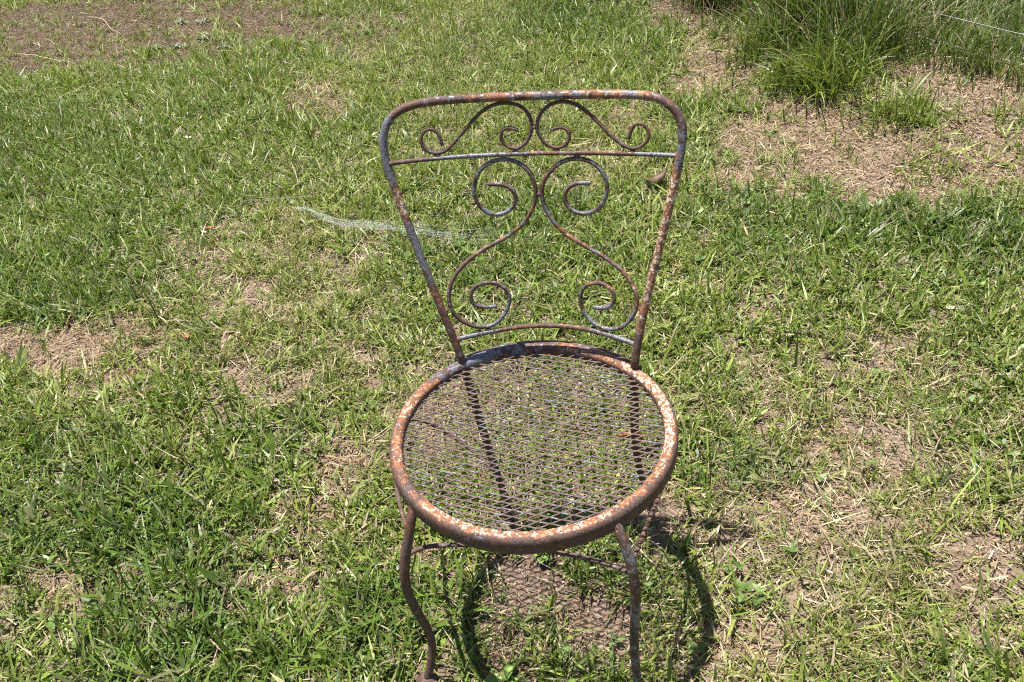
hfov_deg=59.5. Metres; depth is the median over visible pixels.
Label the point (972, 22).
wire fence
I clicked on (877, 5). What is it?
grass tuft
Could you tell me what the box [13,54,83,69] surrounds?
dry stalk
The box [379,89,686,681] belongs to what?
garden chair
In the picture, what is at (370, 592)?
grass
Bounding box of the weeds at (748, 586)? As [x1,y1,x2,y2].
[0,0,1023,681]
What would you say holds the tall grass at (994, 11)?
on the ground at (600, 608)
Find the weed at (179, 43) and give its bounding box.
[168,42,183,47]
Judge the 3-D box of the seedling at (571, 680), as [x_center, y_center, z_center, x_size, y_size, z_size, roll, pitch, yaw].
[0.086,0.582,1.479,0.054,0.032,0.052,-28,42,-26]
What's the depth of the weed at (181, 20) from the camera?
4.81 m
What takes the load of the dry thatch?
on the ground at (600, 608)
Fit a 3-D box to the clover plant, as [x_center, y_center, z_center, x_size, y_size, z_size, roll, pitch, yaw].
[0.059,0.409,1.712,0.038,0.027,0.045,1,38,10]
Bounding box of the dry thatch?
[0,0,1023,681]
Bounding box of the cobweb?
[253,195,496,242]
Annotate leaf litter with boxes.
[0,0,1023,681]
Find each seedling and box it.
[483,660,518,681]
[565,678,575,681]
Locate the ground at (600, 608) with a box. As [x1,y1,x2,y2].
[0,0,1023,681]
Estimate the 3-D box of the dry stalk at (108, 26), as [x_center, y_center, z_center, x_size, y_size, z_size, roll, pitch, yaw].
[-2.149,-1.661,4.793,0.060,0.015,0.746,-26,41,-24]
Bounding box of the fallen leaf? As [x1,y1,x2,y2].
[643,167,666,183]
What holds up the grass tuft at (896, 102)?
on the ground at (600, 608)
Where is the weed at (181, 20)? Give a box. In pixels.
[172,17,185,23]
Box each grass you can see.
[0,0,1023,681]
[671,0,1023,100]
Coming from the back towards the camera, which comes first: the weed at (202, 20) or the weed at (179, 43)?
the weed at (202, 20)
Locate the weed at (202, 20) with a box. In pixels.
[195,18,208,23]
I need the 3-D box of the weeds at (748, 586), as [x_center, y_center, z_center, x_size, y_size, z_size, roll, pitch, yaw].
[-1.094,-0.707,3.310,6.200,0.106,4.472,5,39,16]
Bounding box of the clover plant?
[532,553,552,563]
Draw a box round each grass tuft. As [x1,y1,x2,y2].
[695,0,849,70]
[736,0,950,116]
[748,0,1006,78]
[815,73,980,140]
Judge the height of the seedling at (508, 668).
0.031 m
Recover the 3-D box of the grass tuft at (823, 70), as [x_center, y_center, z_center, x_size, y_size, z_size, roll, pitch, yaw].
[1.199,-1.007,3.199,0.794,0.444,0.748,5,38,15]
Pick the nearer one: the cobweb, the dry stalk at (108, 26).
the cobweb
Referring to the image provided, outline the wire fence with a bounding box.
[883,1,1023,64]
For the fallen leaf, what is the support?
on the grass at (370, 592)
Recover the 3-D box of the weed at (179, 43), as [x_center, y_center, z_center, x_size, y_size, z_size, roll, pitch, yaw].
[-1.675,-1.477,4.482,0.076,0.025,0.075,6,39,16]
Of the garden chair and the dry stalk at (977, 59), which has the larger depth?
the dry stalk at (977, 59)
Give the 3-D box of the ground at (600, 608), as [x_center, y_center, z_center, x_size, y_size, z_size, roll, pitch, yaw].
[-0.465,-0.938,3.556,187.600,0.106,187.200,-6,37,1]
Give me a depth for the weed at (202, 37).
4.50 m
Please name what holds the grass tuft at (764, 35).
on the ground at (600, 608)
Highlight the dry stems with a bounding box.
[655,0,992,90]
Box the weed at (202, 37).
[196,35,208,42]
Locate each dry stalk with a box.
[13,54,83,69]
[91,17,122,47]
[935,57,1023,65]
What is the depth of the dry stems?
3.39 m

